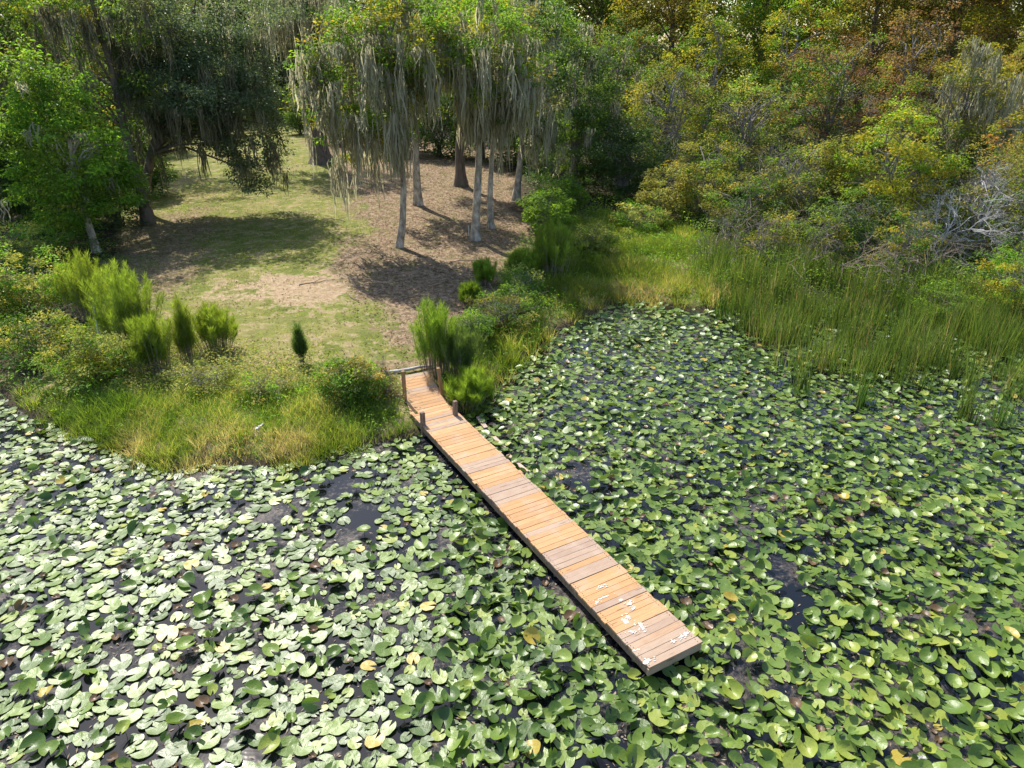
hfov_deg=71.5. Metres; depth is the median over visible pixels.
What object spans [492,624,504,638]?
lily pad
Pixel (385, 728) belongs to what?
lily pad
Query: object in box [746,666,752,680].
lily pad
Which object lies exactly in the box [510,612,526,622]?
lily pad
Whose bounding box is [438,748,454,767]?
lily pad
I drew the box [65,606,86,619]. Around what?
lily pad
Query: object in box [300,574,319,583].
lily pad
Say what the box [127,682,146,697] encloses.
lily pad
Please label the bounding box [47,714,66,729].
lily pad
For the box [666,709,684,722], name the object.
lily pad
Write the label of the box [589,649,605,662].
lily pad
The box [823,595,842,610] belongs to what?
lily pad
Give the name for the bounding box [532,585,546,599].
lily pad
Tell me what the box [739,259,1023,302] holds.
edge herbs
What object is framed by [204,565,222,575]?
lily pad
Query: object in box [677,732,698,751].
lily pad
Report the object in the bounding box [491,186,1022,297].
marsh herbs
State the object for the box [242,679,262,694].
lily pad
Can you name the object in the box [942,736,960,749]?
lily pad
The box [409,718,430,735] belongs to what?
lily pad
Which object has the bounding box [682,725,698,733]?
lily pad
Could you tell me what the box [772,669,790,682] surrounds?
lily pad
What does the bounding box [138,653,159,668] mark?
lily pad
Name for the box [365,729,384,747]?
lily pad
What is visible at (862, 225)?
shade bush
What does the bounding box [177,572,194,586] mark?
lily pad
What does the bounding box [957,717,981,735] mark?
lily pad
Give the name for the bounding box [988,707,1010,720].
lily pad
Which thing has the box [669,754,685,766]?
lily pad
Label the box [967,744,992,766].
lily pad
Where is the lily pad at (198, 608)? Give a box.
[193,603,211,616]
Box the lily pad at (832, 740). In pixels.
[824,735,837,750]
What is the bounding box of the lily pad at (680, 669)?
[676,665,691,678]
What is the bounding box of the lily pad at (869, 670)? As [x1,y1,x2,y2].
[865,667,876,679]
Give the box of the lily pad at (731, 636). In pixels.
[724,630,735,647]
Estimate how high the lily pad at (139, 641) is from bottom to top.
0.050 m
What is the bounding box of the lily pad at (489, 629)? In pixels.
[481,626,497,641]
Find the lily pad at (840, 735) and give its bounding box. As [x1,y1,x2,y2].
[835,731,848,742]
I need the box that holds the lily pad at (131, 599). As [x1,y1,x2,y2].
[120,594,137,605]
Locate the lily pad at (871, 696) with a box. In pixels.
[860,687,878,703]
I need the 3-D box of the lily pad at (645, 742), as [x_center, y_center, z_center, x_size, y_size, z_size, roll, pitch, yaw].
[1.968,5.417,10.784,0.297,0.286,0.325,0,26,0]
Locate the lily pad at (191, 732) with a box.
[184,724,201,742]
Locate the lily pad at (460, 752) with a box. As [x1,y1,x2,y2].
[453,746,471,766]
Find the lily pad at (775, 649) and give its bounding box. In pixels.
[771,646,786,657]
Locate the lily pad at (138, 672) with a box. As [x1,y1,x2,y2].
[124,667,146,680]
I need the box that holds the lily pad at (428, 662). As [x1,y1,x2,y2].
[417,657,433,670]
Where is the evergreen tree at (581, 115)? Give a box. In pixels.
[523,18,638,196]
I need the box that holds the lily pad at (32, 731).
[23,729,43,738]
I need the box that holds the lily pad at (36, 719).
[28,708,54,725]
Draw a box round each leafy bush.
[658,132,752,224]
[697,170,790,238]
[741,208,810,261]
[747,138,861,234]
[787,209,858,265]
[864,204,946,274]
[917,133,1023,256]
[971,233,1023,283]
[1003,188,1023,239]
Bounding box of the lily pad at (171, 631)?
[156,625,177,640]
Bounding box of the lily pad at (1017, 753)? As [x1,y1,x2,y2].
[1005,744,1023,767]
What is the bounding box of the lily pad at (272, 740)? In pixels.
[258,732,280,753]
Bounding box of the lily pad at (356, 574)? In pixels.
[348,570,362,582]
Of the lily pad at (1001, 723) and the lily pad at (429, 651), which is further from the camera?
the lily pad at (429, 651)
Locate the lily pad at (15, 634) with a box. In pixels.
[2,628,20,640]
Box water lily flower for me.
[234,708,243,715]
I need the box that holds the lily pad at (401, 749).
[387,744,407,758]
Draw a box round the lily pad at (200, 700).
[194,695,208,706]
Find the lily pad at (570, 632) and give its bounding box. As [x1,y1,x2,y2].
[559,627,575,639]
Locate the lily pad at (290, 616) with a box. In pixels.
[278,611,296,624]
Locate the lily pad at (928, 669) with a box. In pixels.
[914,662,933,675]
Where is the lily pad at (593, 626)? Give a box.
[586,623,600,635]
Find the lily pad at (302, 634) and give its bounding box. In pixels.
[295,630,311,642]
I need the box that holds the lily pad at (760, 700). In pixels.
[756,694,774,710]
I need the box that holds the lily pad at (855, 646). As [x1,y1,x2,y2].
[843,641,859,655]
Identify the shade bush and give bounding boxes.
[0,134,66,225]
[0,138,102,224]
[67,171,159,229]
[105,117,181,195]
[279,95,308,134]
[324,82,372,143]
[362,91,426,150]
[404,91,474,157]
[445,95,517,162]
[486,125,558,165]
[794,186,907,256]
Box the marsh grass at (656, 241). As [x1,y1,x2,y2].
[434,205,755,418]
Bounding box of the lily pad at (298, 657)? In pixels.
[284,652,304,667]
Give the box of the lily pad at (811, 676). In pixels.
[808,674,825,686]
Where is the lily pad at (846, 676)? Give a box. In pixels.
[837,668,852,681]
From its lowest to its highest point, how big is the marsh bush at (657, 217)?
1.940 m
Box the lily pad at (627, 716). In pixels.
[620,711,636,725]
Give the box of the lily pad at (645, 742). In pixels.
[632,727,652,749]
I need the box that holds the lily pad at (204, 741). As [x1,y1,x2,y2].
[196,729,220,748]
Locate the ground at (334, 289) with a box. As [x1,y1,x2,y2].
[0,51,1023,470]
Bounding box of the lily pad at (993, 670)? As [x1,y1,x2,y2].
[978,661,1000,677]
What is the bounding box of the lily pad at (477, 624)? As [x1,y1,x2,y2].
[469,621,483,633]
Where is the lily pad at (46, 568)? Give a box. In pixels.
[33,563,52,575]
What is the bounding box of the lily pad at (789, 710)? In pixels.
[776,701,794,716]
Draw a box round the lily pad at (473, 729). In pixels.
[467,724,484,740]
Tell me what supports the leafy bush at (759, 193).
on the ground at (334, 289)
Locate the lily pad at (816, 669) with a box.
[809,663,828,678]
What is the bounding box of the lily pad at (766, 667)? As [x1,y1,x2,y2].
[762,661,781,674]
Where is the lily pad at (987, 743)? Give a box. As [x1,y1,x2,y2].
[976,736,992,749]
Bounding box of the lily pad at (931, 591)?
[923,587,941,598]
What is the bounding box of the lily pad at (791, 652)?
[785,646,803,663]
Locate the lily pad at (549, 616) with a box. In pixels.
[538,611,554,625]
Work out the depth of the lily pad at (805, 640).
12.47 m
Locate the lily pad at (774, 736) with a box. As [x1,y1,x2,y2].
[768,725,786,743]
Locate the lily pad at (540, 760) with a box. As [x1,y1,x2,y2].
[532,747,548,765]
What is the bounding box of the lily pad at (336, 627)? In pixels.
[325,622,341,635]
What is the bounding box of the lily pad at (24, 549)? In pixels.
[19,542,36,554]
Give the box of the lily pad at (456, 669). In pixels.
[446,664,462,680]
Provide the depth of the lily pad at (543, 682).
11.79 m
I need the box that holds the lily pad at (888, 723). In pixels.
[880,715,898,729]
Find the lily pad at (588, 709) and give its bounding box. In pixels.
[583,702,599,714]
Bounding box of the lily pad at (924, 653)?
[919,646,937,662]
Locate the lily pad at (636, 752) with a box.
[626,744,644,767]
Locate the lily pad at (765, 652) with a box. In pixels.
[754,647,770,660]
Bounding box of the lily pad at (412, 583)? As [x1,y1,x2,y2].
[401,577,417,592]
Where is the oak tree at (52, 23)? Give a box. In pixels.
[0,0,167,224]
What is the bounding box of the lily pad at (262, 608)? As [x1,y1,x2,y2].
[255,602,274,613]
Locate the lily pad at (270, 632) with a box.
[263,623,283,638]
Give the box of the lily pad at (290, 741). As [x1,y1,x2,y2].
[276,735,298,756]
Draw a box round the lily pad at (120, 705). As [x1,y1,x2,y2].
[106,699,127,714]
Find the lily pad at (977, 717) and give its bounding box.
[970,705,983,722]
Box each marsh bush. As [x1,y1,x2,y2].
[447,299,499,342]
[462,288,539,333]
[472,275,555,324]
[497,260,544,295]
[515,185,576,230]
[527,172,593,212]
[563,218,634,257]
[609,198,674,234]
[897,279,986,327]
[970,256,1023,311]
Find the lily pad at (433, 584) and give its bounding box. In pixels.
[427,578,444,588]
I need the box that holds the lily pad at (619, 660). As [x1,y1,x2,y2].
[609,656,626,669]
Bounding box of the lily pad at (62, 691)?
[55,679,80,698]
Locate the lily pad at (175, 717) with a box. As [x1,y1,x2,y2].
[165,711,187,726]
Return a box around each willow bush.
[0,219,78,267]
[0,242,72,321]
[0,278,23,335]
[0,294,98,371]
[27,322,138,389]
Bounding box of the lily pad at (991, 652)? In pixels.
[985,649,996,658]
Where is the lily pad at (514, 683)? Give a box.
[506,679,526,694]
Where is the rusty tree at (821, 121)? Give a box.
[767,32,899,175]
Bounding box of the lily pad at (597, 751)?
[586,747,600,760]
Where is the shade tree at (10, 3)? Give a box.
[0,0,26,167]
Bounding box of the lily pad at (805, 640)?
[800,635,818,651]
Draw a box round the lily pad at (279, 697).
[270,693,287,708]
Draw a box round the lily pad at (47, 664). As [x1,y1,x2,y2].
[39,654,60,670]
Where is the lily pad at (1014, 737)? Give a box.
[1006,724,1020,743]
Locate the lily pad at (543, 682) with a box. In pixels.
[531,674,549,688]
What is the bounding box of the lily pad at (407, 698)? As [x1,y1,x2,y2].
[401,689,418,704]
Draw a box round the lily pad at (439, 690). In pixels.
[429,685,442,701]
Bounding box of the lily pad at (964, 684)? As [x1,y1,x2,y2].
[945,673,967,687]
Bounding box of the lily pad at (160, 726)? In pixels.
[145,721,167,734]
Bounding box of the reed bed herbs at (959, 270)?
[696,235,1023,350]
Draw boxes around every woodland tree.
[0,0,102,75]
[47,0,138,113]
[122,0,245,88]
[162,0,257,88]
[188,0,305,107]
[246,0,366,108]
[292,0,404,90]
[357,0,451,126]
[461,0,595,99]
[546,0,675,126]
[547,0,628,109]
[592,0,744,138]
[597,0,710,109]
[671,0,865,143]
[686,0,856,114]
[779,0,958,146]
[788,0,945,108]
[862,0,1023,117]
[864,0,1023,142]
[961,0,1023,99]
[970,0,1023,118]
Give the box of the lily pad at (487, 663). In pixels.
[480,659,496,671]
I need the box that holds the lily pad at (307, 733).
[300,725,320,739]
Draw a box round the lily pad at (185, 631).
[180,627,193,634]
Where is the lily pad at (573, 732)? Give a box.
[568,722,583,737]
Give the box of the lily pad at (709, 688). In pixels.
[701,681,719,697]
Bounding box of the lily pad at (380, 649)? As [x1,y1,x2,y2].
[374,641,391,655]
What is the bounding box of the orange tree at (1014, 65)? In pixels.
[983,29,1023,164]
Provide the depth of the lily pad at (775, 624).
13.04 m
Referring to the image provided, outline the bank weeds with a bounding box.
[104,320,407,406]
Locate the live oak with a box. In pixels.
[62,0,307,213]
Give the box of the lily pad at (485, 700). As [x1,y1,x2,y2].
[473,691,490,706]
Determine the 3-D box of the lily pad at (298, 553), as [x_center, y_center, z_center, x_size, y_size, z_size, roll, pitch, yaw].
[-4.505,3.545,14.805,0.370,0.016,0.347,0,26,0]
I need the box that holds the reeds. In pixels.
[683,210,1023,405]
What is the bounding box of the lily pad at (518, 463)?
[506,454,528,472]
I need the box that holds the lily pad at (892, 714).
[887,710,908,724]
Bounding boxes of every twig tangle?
[686,211,756,255]
[690,216,795,265]
[711,201,815,246]
[713,193,844,292]
[777,190,894,253]
[790,220,932,293]
[807,223,930,278]
[864,235,979,299]
[910,213,1023,291]
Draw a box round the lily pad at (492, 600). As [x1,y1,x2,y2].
[484,596,499,605]
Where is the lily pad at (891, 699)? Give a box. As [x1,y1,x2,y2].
[884,695,899,707]
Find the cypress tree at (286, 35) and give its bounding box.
[193,0,361,164]
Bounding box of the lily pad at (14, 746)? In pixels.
[8,738,24,754]
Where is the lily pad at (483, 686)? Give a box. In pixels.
[476,681,494,694]
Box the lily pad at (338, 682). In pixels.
[322,674,344,691]
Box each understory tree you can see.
[1,63,76,178]
[30,63,146,171]
[101,66,179,150]
[242,30,284,102]
[257,49,305,114]
[436,92,456,117]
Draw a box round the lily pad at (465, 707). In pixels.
[452,702,471,716]
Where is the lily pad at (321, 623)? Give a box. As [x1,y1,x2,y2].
[315,617,332,627]
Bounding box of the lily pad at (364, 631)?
[352,625,370,637]
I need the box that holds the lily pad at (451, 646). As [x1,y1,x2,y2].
[443,642,461,656]
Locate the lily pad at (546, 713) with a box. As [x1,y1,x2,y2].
[537,708,558,722]
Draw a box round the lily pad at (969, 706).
[959,698,972,713]
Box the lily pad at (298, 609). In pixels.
[293,603,311,615]
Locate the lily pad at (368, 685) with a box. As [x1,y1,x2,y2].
[361,679,377,697]
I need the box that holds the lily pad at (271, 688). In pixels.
[260,681,277,695]
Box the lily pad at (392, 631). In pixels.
[381,627,398,639]
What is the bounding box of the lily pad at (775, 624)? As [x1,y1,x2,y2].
[764,618,781,631]
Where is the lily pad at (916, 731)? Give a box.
[911,727,926,741]
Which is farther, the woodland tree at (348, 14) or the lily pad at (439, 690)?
the woodland tree at (348, 14)
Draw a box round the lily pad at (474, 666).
[470,663,486,674]
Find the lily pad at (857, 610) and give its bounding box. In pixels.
[845,606,862,617]
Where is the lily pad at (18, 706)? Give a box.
[7,699,32,715]
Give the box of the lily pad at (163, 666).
[149,661,169,676]
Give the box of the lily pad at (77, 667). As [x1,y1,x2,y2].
[65,662,86,679]
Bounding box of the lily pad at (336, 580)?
[329,579,344,585]
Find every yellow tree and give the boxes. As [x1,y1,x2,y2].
[644,0,760,161]
[727,0,861,157]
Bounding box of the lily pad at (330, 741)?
[318,735,336,750]
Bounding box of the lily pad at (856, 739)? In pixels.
[847,733,867,748]
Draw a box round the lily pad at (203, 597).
[193,589,210,603]
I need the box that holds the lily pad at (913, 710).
[907,705,924,722]
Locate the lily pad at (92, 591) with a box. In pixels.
[87,585,106,596]
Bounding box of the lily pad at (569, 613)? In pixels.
[564,609,576,621]
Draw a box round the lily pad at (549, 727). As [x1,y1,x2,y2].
[538,722,556,737]
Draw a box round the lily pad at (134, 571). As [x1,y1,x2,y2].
[122,567,140,579]
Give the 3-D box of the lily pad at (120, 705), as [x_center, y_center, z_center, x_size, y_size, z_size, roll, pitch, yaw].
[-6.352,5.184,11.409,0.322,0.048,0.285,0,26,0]
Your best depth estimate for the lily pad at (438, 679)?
11.95 m
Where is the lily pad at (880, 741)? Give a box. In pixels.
[866,732,887,749]
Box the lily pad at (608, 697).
[597,693,613,706]
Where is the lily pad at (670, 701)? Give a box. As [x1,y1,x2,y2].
[657,695,674,707]
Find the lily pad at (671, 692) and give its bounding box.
[659,687,678,697]
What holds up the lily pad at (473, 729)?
on the water
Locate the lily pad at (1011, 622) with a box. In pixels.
[1006,620,1023,625]
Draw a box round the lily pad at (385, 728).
[380,720,395,735]
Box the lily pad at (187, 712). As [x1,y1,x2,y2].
[181,708,197,719]
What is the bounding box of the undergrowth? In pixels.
[515,129,1023,281]
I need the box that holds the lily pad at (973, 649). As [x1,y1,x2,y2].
[966,646,981,651]
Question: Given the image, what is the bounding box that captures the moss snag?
[927,33,1023,197]
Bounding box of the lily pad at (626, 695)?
[617,688,635,706]
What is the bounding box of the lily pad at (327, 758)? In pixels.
[314,754,334,767]
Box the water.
[0,304,1023,767]
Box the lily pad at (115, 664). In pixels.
[109,654,131,670]
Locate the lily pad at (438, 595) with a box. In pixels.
[428,590,443,602]
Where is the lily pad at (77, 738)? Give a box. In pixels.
[72,731,89,745]
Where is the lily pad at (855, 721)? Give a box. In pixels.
[844,716,868,734]
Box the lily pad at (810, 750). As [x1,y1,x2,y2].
[796,736,817,757]
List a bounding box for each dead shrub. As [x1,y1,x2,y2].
[870,177,1011,262]
[897,149,1023,259]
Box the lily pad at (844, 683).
[832,677,850,691]
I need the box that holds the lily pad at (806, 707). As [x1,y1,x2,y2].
[800,701,819,717]
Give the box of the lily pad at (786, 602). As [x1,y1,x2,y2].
[776,597,793,607]
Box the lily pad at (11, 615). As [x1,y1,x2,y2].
[0,610,18,623]
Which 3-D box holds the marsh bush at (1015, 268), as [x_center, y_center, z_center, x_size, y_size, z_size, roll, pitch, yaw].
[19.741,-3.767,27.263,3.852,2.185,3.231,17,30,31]
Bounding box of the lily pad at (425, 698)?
[415,691,435,713]
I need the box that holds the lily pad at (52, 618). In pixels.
[45,609,66,624]
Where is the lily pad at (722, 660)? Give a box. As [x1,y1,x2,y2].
[715,657,729,664]
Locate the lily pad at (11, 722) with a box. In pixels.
[0,718,21,732]
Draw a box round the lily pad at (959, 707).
[942,700,966,718]
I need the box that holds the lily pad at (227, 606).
[214,602,234,614]
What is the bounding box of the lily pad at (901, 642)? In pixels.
[898,639,913,652]
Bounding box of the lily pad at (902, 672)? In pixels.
[889,663,907,678]
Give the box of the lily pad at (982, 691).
[969,683,989,697]
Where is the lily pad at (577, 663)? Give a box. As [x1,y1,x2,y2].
[571,657,590,672]
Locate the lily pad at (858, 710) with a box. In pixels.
[853,703,872,719]
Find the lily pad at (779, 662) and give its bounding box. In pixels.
[767,654,785,668]
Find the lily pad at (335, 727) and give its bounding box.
[328,716,350,734]
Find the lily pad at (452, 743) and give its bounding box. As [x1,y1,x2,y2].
[447,730,462,750]
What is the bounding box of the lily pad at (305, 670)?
[299,661,316,676]
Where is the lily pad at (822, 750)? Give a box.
[817,743,835,758]
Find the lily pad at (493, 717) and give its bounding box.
[484,710,498,722]
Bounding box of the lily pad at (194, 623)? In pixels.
[189,616,207,628]
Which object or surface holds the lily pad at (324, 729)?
on the water
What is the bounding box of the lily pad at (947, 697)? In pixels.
[939,694,959,708]
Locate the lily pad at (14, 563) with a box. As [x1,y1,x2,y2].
[6,555,26,566]
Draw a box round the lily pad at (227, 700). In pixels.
[211,693,232,708]
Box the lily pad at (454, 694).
[440,686,459,701]
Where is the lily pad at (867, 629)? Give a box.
[862,623,879,635]
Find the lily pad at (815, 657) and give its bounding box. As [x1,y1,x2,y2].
[806,647,819,661]
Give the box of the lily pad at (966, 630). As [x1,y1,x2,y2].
[952,623,971,635]
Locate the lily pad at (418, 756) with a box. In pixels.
[412,745,431,762]
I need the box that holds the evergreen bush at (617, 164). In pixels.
[564,113,676,199]
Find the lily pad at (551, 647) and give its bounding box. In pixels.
[543,643,561,657]
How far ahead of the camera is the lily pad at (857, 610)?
13.24 m
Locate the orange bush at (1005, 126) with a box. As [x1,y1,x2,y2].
[981,105,1023,231]
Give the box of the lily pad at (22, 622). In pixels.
[15,615,38,627]
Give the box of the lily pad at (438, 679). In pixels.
[431,668,447,683]
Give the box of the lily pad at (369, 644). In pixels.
[363,635,382,650]
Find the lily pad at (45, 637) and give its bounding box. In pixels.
[30,632,51,645]
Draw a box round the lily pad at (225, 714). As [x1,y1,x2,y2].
[217,705,242,721]
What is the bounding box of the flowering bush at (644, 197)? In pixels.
[635,161,702,223]
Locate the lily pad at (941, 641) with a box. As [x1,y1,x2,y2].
[929,635,948,645]
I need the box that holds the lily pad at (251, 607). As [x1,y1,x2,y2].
[240,602,254,612]
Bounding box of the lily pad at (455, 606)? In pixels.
[445,602,459,612]
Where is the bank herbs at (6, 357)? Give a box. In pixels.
[0,214,156,408]
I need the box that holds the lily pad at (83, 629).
[78,616,89,635]
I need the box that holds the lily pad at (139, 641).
[133,634,153,645]
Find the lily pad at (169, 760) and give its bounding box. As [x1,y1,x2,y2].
[152,746,178,767]
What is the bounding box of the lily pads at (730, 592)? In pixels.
[0,300,1023,767]
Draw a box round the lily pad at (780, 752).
[772,748,785,760]
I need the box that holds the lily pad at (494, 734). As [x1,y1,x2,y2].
[490,728,507,741]
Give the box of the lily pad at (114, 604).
[99,598,121,612]
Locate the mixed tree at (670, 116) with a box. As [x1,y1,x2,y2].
[615,53,719,183]
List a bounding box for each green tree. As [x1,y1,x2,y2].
[515,0,584,173]
[544,10,670,155]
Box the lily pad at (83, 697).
[70,692,91,708]
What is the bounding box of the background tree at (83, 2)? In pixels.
[22,0,209,156]
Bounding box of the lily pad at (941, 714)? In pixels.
[932,708,948,725]
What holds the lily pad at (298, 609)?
on the water
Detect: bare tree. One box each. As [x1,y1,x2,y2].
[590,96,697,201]
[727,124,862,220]
[941,145,1023,246]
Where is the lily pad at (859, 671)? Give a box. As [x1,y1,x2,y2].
[848,665,869,682]
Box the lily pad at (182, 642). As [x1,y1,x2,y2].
[176,635,195,649]
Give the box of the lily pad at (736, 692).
[722,679,742,699]
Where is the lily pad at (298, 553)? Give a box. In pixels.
[287,549,304,558]
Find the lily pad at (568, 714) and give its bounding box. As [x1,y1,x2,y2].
[560,710,576,721]
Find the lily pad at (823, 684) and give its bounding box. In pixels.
[817,678,837,695]
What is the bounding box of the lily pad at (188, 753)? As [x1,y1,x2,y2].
[181,744,198,760]
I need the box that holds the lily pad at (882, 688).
[872,678,889,694]
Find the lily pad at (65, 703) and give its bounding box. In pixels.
[51,696,71,712]
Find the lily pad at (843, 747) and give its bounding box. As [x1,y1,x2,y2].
[836,740,856,758]
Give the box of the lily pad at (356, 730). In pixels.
[347,722,366,738]
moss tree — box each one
[276,0,471,247]
[339,0,454,205]
[371,0,499,186]
[410,0,545,241]
[460,0,577,200]
[461,0,570,228]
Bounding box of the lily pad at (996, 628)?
[992,623,1005,634]
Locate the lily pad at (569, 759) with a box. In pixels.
[556,750,574,767]
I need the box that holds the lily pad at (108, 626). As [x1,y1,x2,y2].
[102,617,124,631]
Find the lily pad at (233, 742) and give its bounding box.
[227,735,246,749]
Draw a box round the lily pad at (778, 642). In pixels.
[771,637,783,649]
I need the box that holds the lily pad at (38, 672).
[24,666,48,679]
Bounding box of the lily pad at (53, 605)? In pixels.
[45,599,64,610]
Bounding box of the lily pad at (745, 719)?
[737,713,757,729]
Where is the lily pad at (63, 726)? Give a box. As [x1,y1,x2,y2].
[58,718,78,732]
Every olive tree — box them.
[691,73,803,193]
[877,58,1003,197]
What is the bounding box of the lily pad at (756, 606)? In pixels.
[749,600,762,616]
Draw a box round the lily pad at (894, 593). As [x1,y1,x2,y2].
[884,589,904,601]
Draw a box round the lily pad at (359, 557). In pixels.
[353,550,370,561]
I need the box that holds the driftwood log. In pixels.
[387,365,428,373]
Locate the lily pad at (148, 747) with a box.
[130,740,157,758]
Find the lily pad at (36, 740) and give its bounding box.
[18,731,45,752]
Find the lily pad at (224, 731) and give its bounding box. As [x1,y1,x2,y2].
[214,722,229,737]
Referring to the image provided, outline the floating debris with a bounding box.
[0,315,1023,767]
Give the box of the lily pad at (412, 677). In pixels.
[407,670,425,683]
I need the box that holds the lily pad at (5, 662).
[0,656,13,666]
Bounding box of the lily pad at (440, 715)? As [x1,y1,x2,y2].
[432,707,452,729]
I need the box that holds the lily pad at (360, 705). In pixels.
[346,698,368,716]
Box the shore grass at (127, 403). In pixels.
[2,364,415,477]
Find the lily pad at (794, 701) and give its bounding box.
[789,697,801,707]
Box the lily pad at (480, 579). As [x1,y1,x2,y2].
[469,574,484,584]
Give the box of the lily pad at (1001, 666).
[994,661,1011,675]
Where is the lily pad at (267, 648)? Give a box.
[262,643,278,655]
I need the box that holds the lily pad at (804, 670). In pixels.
[791,661,809,677]
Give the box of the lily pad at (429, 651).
[423,642,441,656]
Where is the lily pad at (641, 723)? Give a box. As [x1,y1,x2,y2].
[630,718,649,732]
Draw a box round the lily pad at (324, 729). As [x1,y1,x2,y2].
[314,719,331,734]
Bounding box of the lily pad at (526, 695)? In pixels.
[517,689,536,701]
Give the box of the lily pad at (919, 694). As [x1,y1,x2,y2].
[907,688,925,702]
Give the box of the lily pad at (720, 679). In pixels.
[715,674,729,687]
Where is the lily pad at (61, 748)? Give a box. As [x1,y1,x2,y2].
[55,739,66,756]
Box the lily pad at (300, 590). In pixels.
[294,584,309,596]
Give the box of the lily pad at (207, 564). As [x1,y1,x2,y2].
[195,560,212,570]
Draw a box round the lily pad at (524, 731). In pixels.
[517,723,536,739]
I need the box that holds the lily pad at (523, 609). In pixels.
[515,601,529,611]
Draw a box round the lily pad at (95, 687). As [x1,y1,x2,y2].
[89,678,107,693]
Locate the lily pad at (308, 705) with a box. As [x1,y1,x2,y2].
[302,697,319,711]
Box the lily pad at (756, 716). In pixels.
[750,712,764,724]
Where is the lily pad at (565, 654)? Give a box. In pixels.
[554,648,571,665]
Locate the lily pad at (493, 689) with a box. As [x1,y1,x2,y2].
[486,683,505,699]
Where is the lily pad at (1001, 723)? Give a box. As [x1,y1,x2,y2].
[997,719,1022,732]
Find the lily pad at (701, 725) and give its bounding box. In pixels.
[696,720,713,737]
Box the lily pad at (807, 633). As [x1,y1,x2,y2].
[798,631,814,636]
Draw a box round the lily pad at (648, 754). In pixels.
[644,749,656,763]
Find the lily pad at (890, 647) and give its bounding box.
[880,639,896,654]
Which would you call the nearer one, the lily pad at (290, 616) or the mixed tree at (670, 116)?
the lily pad at (290, 616)
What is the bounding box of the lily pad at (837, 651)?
[828,647,846,659]
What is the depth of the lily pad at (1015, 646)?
12.48 m
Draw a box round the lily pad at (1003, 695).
[995,689,1016,701]
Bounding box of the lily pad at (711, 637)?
[701,633,714,645]
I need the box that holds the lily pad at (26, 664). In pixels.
[20,654,42,670]
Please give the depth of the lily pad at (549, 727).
10.88 m
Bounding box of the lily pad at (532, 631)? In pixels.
[523,626,540,644]
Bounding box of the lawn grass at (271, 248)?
[117,132,519,384]
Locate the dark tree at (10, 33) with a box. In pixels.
[0,0,120,207]
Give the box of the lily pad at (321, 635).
[310,630,326,642]
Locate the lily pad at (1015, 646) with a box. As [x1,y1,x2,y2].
[1002,639,1022,652]
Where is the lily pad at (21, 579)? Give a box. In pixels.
[14,572,34,583]
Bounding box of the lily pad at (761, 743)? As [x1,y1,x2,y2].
[753,740,772,756]
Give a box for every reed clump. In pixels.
[713,274,738,320]
[734,286,769,332]
[787,358,817,397]
[827,287,856,332]
[846,366,885,410]
[950,380,991,425]
[985,386,1023,429]
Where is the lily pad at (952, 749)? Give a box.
[941,744,961,758]
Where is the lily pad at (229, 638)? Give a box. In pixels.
[224,632,243,644]
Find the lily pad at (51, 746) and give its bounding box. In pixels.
[38,740,58,755]
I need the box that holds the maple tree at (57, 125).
[0,32,160,252]
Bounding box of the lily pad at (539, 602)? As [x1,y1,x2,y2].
[529,598,543,609]
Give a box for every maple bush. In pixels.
[792,132,883,232]
[829,96,973,249]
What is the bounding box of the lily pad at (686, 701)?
[675,697,694,711]
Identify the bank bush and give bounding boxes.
[156,343,246,398]
[216,361,308,405]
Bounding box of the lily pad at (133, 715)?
[117,708,142,722]
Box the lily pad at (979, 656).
[966,650,988,667]
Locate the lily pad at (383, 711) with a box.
[372,706,388,721]
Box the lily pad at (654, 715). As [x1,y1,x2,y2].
[648,709,668,725]
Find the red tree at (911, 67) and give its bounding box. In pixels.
[867,0,964,170]
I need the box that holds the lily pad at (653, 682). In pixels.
[641,676,659,691]
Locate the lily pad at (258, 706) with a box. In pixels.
[251,698,271,717]
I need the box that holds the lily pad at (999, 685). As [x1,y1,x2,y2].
[987,677,1004,691]
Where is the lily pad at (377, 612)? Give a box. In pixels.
[366,608,381,617]
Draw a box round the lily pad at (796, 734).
[783,726,800,747]
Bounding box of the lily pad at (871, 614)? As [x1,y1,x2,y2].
[863,608,878,623]
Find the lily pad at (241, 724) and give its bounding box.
[233,719,252,730]
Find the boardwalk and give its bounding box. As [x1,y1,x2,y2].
[400,367,702,675]
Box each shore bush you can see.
[311,344,391,405]
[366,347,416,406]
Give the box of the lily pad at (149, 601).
[141,597,159,608]
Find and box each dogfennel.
[48,245,119,322]
[77,258,165,351]
[122,310,174,378]
[164,290,199,362]
[191,298,240,353]
[290,319,310,362]
[407,295,458,377]
[433,322,486,376]
[441,362,495,411]
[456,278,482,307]
[471,256,497,286]
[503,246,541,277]
[520,216,584,276]
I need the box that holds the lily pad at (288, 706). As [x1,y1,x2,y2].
[276,701,295,717]
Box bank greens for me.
[15,338,424,463]
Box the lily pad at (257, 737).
[248,733,263,746]
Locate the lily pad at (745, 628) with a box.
[739,623,756,636]
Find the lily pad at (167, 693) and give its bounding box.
[153,688,176,706]
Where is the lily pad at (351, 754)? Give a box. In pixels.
[344,750,359,765]
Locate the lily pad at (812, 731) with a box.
[801,723,819,740]
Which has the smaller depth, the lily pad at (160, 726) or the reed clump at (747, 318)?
the lily pad at (160, 726)
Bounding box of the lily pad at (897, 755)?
[890,749,912,765]
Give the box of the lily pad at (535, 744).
[525,739,540,757]
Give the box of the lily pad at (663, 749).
[649,741,668,759]
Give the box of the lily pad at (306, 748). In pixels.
[293,738,313,755]

